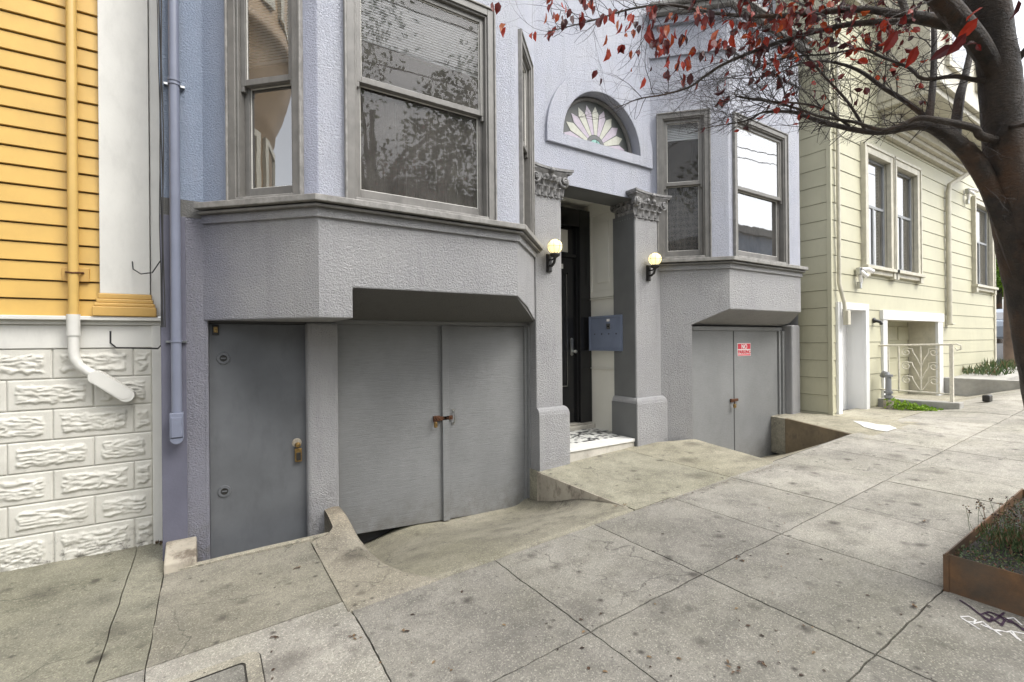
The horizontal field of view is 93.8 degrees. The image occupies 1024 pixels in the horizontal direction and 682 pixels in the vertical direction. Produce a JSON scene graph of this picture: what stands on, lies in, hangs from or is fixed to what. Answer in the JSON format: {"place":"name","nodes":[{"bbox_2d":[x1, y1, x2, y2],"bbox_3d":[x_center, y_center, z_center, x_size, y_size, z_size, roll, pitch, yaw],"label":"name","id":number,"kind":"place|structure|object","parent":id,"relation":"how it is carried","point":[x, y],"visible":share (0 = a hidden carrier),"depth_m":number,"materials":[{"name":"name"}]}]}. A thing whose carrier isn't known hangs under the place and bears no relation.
{"place":"outdoors","nodes":[
{"label":"outdoors","id":0,"kind":"place"},
{"bbox_2d":[364,498,632,579],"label":"driveway","id":1,"kind":"structure","parent":0,"point":[440,549],"depth_m":4.32,"materials":[{"name":"concrete"}]},
{"bbox_2d":[93,436,921,681],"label":"ground joint fill","id":2,"kind":"object","parent":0,"point":[356,620],"visible":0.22,"depth_m":3.20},
{"bbox_2d":[0,389,1023,681],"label":"sidewalk","id":3,"kind":"structure","parent":0,"point":[848,511],"depth_m":3.08,"materials":[{"name":"concrete"}]},
{"bbox_2d":[164,537,196,573],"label":"concrete block","id":4,"kind":"structure","parent":3,"relation":"on","point":[180,553],"depth_m":3.71,"materials":[{"name":"beige concrete"}]},
{"bbox_2d":[168,652,265,681],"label":"utility cover","id":5,"kind":"object","parent":3,"relation":"on","point":[247,667],"visible":1,"depth_m":2.46,"materials":[{"name":"concrete"}]},
{"bbox_2d":[311,506,438,613],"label":"driveway kerb","id":6,"kind":"structure","parent":3,"relation":"on","point":[360,574],"depth_m":3.47,"materials":[{"name":"concrete"}]},
{"bbox_2d":[537,472,627,507],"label":"entry slab side","id":7,"kind":"structure","parent":3,"relation":"on","point":[549,488],"depth_m":5.29,"materials":[{"name":"concrete"}]},
{"bbox_2d":[270,444,933,679],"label":"leaf litter","id":8,"kind":"object","parent":3,"relation":"on","point":[727,660],"visible":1,"depth_m":2.66,"materials":[{"name":"brown plant"}]},
{"bbox_2d":[854,421,895,430],"bbox_3d":[5.324,1.240,6.985,0.376,0.025,0.735,-1,0,18],"label":"paint spill","id":9,"kind":"object","parent":3,"relation":"on","point":[877,426],"visible":1,"depth_m":6.94,"materials":[{"name":"white paint"}]},
{"bbox_2d":[879,371,893,408],"bbox_3d":[6.822,0.895,8.728,0.147,0.702,0.252,-1,0,1],"label":"vent pipe","id":10,"kind":"object","parent":3,"relation":"on","point":[887,376],"visible":0.92,"depth_m":8.64,"materials":[{"name":"metal"}]},
{"bbox_2d":[884,397,943,410],"bbox_3d":[7.040,1.127,8.409,0.363,0.258,0.827,0,0,-33],"label":"weed patch","id":11,"kind":"object","parent":3,"relation":"on","point":[904,404],"visible":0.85,"depth_m":8.42,"materials":[{"name":"green plant"}]},
{"bbox_2d":[878,398,963,408],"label":"driveway kerb","id":12,"kind":"structure","parent":3,"relation":"on","point":[945,404],"depth_m":8.30,"materials":[{"name":"concrete"}]},
{"bbox_2d":[879,343,961,401],"bbox_3d":[7.256,0.551,8.547,0.048,1.022,1.170,0,0,-33],"label":"iron railing","id":13,"kind":"object","parent":12,"relation":"on","point":[951,368],"visible":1,"depth_m":8.42,"materials":[{"name":"beige metal"}]},
{"bbox_2d":[943,488,1023,616],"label":"planter","id":14,"kind":"object","parent":3,"relation":"on","point":[997,586],"visible":0.55,"depth_m":2.78,"materials":[{"name":"metal"}]},
{"bbox_2d":[952,495,1023,573],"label":"sedum cover","id":15,"kind":"object","parent":14,"relation":"in","point":[980,556],"visible":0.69,"depth_m":2.93,"materials":[{"name":"green plant"}]},
{"bbox_2d":[962,496,1023,562],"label":"flowering sedum","id":16,"kind":"object","parent":14,"relation":"in","point":[1015,538],"visible":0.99,"depth_m":3.06,"materials":[{"name":"green plant"}]},
{"bbox_2d":[982,394,992,401],"bbox_3d":[8.400,1.009,8.462,0.200,0.120,0.100,0,0,-33],"label":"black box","id":17,"kind":"object","parent":3,"relation":"on","point":[987,397],"visible":1,"depth_m":8.41,"materials":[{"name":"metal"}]},
{"bbox_2d":[960,600,1023,640],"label":"graffiti tag","id":18,"kind":"object","parent":3,"relation":"on","point":[991,619],"visible":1,"depth_m":2.56,"materials":[{"name":"white paint"}]},
{"bbox_2d":[1003,289,1014,363],"bbox_3d":[14.683,-3.871,14.097,2.200,9.102,0.490,0,0,-33],"label":"utility pole","id":19,"kind":"object","parent":3,"relation":"on","point":[1008,353],"visible":0.04,"depth_m":14.07,"materials":[{"name":"brown wood"}]},
{"bbox_2d":[490,0,1023,405],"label":"plum tree","id":20,"kind":"object","parent":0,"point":[984,32],"visible":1,"depth_m":2.59,"materials":[{"name":"red plant"}]},
{"bbox_2d":[761,438,871,460],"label":"driveway","id":21,"kind":"structure","parent":0,"point":[774,457],"depth_m":6.80,"materials":[{"name":"concrete"}]},
{"bbox_2d":[785,418,850,453],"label":"driveway slab side","id":22,"kind":"structure","parent":21,"relation":"attached to","point":[799,435],"depth_m":7.45,"materials":[{"name":"brown concrete"}]},
{"bbox_2d":[843,343,1002,410],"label":"ground","id":23,"kind":"structure","parent":0,"point":[999,351],"depth_m":23.51,"materials":[{"name":"concrete"}]},
{"bbox_2d":[0,0,162,571],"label":"yellow house","id":24,"kind":"structure","parent":23,"relation":"on","point":[80,465],"depth_m":3.90,"materials":[{"name":"paint"}]},
{"bbox_2d":[62,0,135,401],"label":"downpipe","id":25,"kind":"object","parent":24,"relation":"attached to","point":[73,274],"visible":1,"depth_m":3.81,"materials":[{"name":"metal"}]},
{"bbox_2d":[109,0,165,348],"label":"cable bundle","id":26,"kind":"object","parent":24,"relation":"attached to","point":[161,206],"visible":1,"depth_m":3.76,"materials":[{"name":"grey plastic"}]},
{"bbox_2d":[158,0,813,561],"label":"lavender house","id":27,"kind":"structure","parent":23,"relation":"on","point":[386,316],"depth_m":4.82,"materials":[{"name":"paint"}]},
{"bbox_2d":[163,0,186,443],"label":"downpipe","id":28,"kind":"object","parent":27,"relation":"attached to","point":[176,414],"visible":1,"depth_m":3.79,"materials":[{"name":"metal"}]},
{"bbox_2d":[209,324,306,558],"bbox_3d":[-2.233,1.039,4.260,0.770,2.375,0.105,0,0,-33],"label":"side door","id":29,"kind":"structure","parent":27,"relation":"in","point":[257,380],"depth_m":4.24,"materials":[{"name":"grey paint"}]},
{"bbox_2d":[224,0,303,199],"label":"window","id":30,"kind":"structure","parent":27,"relation":"in","point":[263,39],"depth_m":3.95,"materials":[{"name":"beige paint"}]},
{"bbox_2d":[337,324,452,533],"bbox_3d":[-1.182,0.902,4.962,1.240,2.140,0.120,0,0,-33],"label":"garage door","id":31,"kind":"structure","parent":27,"relation":"in","point":[393,380],"depth_m":4.96,"materials":[{"name":"grey paint"}]},
{"bbox_2d":[343,0,496,219],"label":"window","id":32,"kind":"structure","parent":27,"relation":"in","point":[420,124],"depth_m":4.55,"materials":[{"name":"beige paint"}]},
{"bbox_2d":[448,326,524,518],"bbox_3d":[-0.288,0.926,5.556,1.094,2.194,0.088,0,0,-33],"label":"garage door","id":33,"kind":"structure","parent":27,"relation":"in","point":[486,378],"depth_m":5.55,"materials":[{"name":"grey paint"}]},
{"bbox_2d":[518,28,534,234],"bbox_3d":[0.111,-2.174,5.246,0.695,2.038,0.381,0,0,-59],"label":"window","id":34,"kind":"structure","parent":27,"relation":"in","point":[525,66],"depth_m":5.45,"materials":[{"name":"beige paint"}]},
{"bbox_2d":[546,239,562,271],"bbox_3d":[0.501,-1.025,5.711,0.188,0.384,0.224,0,0,-33],"label":"wall lamp","id":35,"kind":"object","parent":27,"relation":"attached to","point":[555,247],"visible":1,"depth_m":5.66,"materials":[{"name":"white glass"}]},
{"bbox_2d":[561,227,576,421],"bbox_3d":[0.557,-0.241,7.115,1.030,2.990,0.170,0,0,-33],"label":"front door","id":36,"kind":"structure","parent":27,"relation":"in","point":[567,234],"depth_m":7.34,"materials":[{"name":"black paint"}]},
{"bbox_2d":[589,315,622,350],"bbox_3d":[1.411,-0.115,7.114,0.112,0.520,0.675,0,0,-33],"label":"mailbox","id":37,"kind":"object","parent":27,"relation":"attached to","point":[605,333],"visible":0.98,"depth_m":7.06,"materials":[{"name":"blue paint"}]},
{"bbox_2d":[646,252,661,280],"bbox_3d":[1.974,-1.038,6.656,0.188,0.384,0.224,0,0,-33],"label":"wall lamp","id":38,"kind":"object","parent":27,"relation":"attached to","point":[654,259],"visible":1,"depth_m":6.62,"materials":[{"name":"white glass"}]},
{"bbox_2d":[656,108,711,258],"bbox_3d":[2.516,-2.219,7.165,0.792,2.088,0.726,0,0,-78],"label":"window","id":39,"kind":"structure","parent":27,"relation":"in","point":[684,230],"depth_m":6.91,"materials":[{"name":"beige paint"}]},
{"bbox_2d":[692,331,737,449],"bbox_3d":[3.101,0.962,7.261,1.110,2.235,0.120,0,0,-33],"label":"garage door","id":40,"kind":"structure","parent":27,"relation":"in","point":[713,387],"depth_m":7.25,"materials":[{"name":"grey paint"}]},
{"bbox_2d":[737,343,750,355],"bbox_3d":[3.714,0.137,7.664,0.360,0.205,0.012,0,0,-33],"label":"no parking sign","id":41,"kind":"object","parent":27,"relation":"attached to","point":[743,349],"visible":1,"depth_m":7.65,"materials":[{"name":"red metal"}]},
{"bbox_2d":[733,331,777,457],"bbox_3d":[4.013,0.889,7.883,1.260,2.105,0.040,0,0,-33],"label":"garage door","id":42,"kind":"structure","parent":27,"relation":"in","point":[755,380],"depth_m":7.85,"materials":[{"name":"grey paint"}]},
{"bbox_2d":[732,112,789,263],"bbox_3d":[3.515,-2.203,7.424,1.426,2.038,0.792,0,0,-33],"label":"window","id":43,"kind":"structure","parent":27,"relation":"in","point":[760,161],"depth_m":7.50,"materials":[{"name":"glass"}]},
{"bbox_2d":[776,0,998,414],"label":"green house","id":44,"kind":"structure","parent":23,"relation":"on","point":[893,219],"depth_m":9.04,"materials":[{"name":"paint"}]},
{"bbox_2d":[834,4,850,324],"bbox_3d":[5.564,-4.808,8.076,0.211,9.070,0.106,-1,0,-10],"label":"conduit","id":45,"kind":"object","parent":44,"relation":"attached to","point":[846,317],"visible":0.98,"depth_m":8.06,"materials":[{"name":"beige metal"}]},
{"bbox_2d":[842,312,847,409],"bbox_3d":[5.837,0.366,8.673,0.930,1.820,0.047,0,0,-33],"label":"side door","id":46,"kind":"structure","parent":44,"relation":"in","point":[844,327],"depth_m":8.85,"materials":[{"name":"white paint"}]},
{"bbox_2d":[856,267,874,288],"bbox_3d":[6.218,-1.113,8.422,0.174,0.370,0.292,0,0,-66],"label":"security camera","id":47,"kind":"object","parent":44,"relation":"attached to","point":[860,271],"visible":1,"depth_m":8.42,"materials":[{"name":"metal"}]},
{"bbox_2d":[835,141,899,279],"bbox_3d":[6.723,-2.387,9.237,1.410,2.410,0.770,0,0,-33],"label":"window","id":48,"kind":"structure","parent":44,"relation":"in","point":[877,165],"depth_m":9.25,"materials":[{"name":"beige paint"}]},
{"bbox_2d":[872,318,882,324],"bbox_3d":[6.754,-0.362,8.833,0.118,0.142,0.140,0,0,-33],"label":"outdoor faucet","id":49,"kind":"object","parent":44,"relation":"attached to","point":[875,320],"visible":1,"depth_m":8.83,"materials":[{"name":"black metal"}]},
{"bbox_2d":[887,322,908,395],"bbox_3d":[8.016,0.457,10.343,2.660,1.760,0.070,0,0,-33],"label":"garage door","id":50,"kind":"structure","parent":44,"relation":"in","point":[897,331],"depth_m":10.72,"materials":[{"name":"green paint"}]},
{"bbox_2d":[894,156,925,283],"bbox_3d":[7.969,-2.398,9.740,1.470,2.410,0.270,0,0,-33],"label":"window","id":51,"kind":"structure","parent":44,"relation":"in","point":[909,230],"depth_m":9.96,"materials":[{"name":"beige paint"}]},
{"bbox_2d":[945,171,969,324],"bbox_3d":[10.607,-2.372,11.008,1.456,4.011,0.193,-1,0,-7],"label":"downpipe","id":52,"kind":"object","parent":44,"relation":"attached to","point":[949,247],"visible":0.79,"depth_m":10.91,"materials":[{"name":"beige metal"}]},
{"bbox_2d":[965,188,978,204],"bbox_3d":[11.177,-3.527,11.624,0.174,0.370,0.292,0,0,-66],"label":"security camera","id":53,"kind":"object","parent":44,"relation":"attached to","point":[968,191],"visible":0.94,"depth_m":11.62,"materials":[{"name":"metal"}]},
{"bbox_2d":[968,195,998,294],"bbox_3d":[12.218,-2.435,12.468,1.750,2.410,0.270,0,0,-33],"label":"window","id":54,"kind":"structure","parent":44,"relation":"in","point":[983,257],"depth_m":12.62,"materials":[{"name":"beige paint"}]},
{"bbox_2d":[943,367,1019,395],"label":"retaining wall","id":55,"kind":"structure","parent":23,"relation":"on","point":[970,384],"depth_m":10.42,"materials":[{"name":"concrete"}]},
{"bbox_2d":[961,365,1014,375],"bbox_3d":[11.272,0.680,11.370,1.112,0.254,0.981,0,0,-33],"label":"bed plant","id":56,"kind":"object","parent":55,"relation":"on","point":[988,371],"visible":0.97,"depth_m":11.27,"materials":[{"name":"green plant"}]},
{"bbox_2d":[976,357,1016,370],"bbox_3d":[12.446,0.573,12.070,1.273,0.328,1.204,-1,0,28],"label":"bed plant","id":57,"kind":"object","parent":55,"relation":"on","point":[1004,364],"visible":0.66,"depth_m":12.04,"materials":[{"name":"green plant"}]},
{"bbox_2d":[996,259,1002,342],"bbox_3d":[22.941,-3.601,22.433,3.853,7.434,4.872,0,0,-33],"label":"leafy tree","id":58,"kind":"object","parent":23,"relation":"on","point":[999,295],"visible":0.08,"depth_m":22.49,"materials":[{"name":"green plant"}]},
{"bbox_2d":[996,309,1002,338],"bbox_3d":[19.707,-0.520,19.320,4.250,1.585,1.790,0,0,-33],"label":"parked car","id":59,"kind":"object","parent":23,"relation":"on","point":[999,320],"visible":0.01,"depth_m":17.89,"materials":[{"name":"silver metal"}]},
{"bbox_2d":[945,31,970,82],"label":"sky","id":60,"kind":"structure","parent":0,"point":[961,52],"depth_m":8.95,"materials":[{"name":"beige paint"}]},
{"bbox_2d":[1002,0,1023,305],"label":"sky","id":61,"kind":"structure","parent":0,"point":[1019,17],"materials":[{"name":"white"}]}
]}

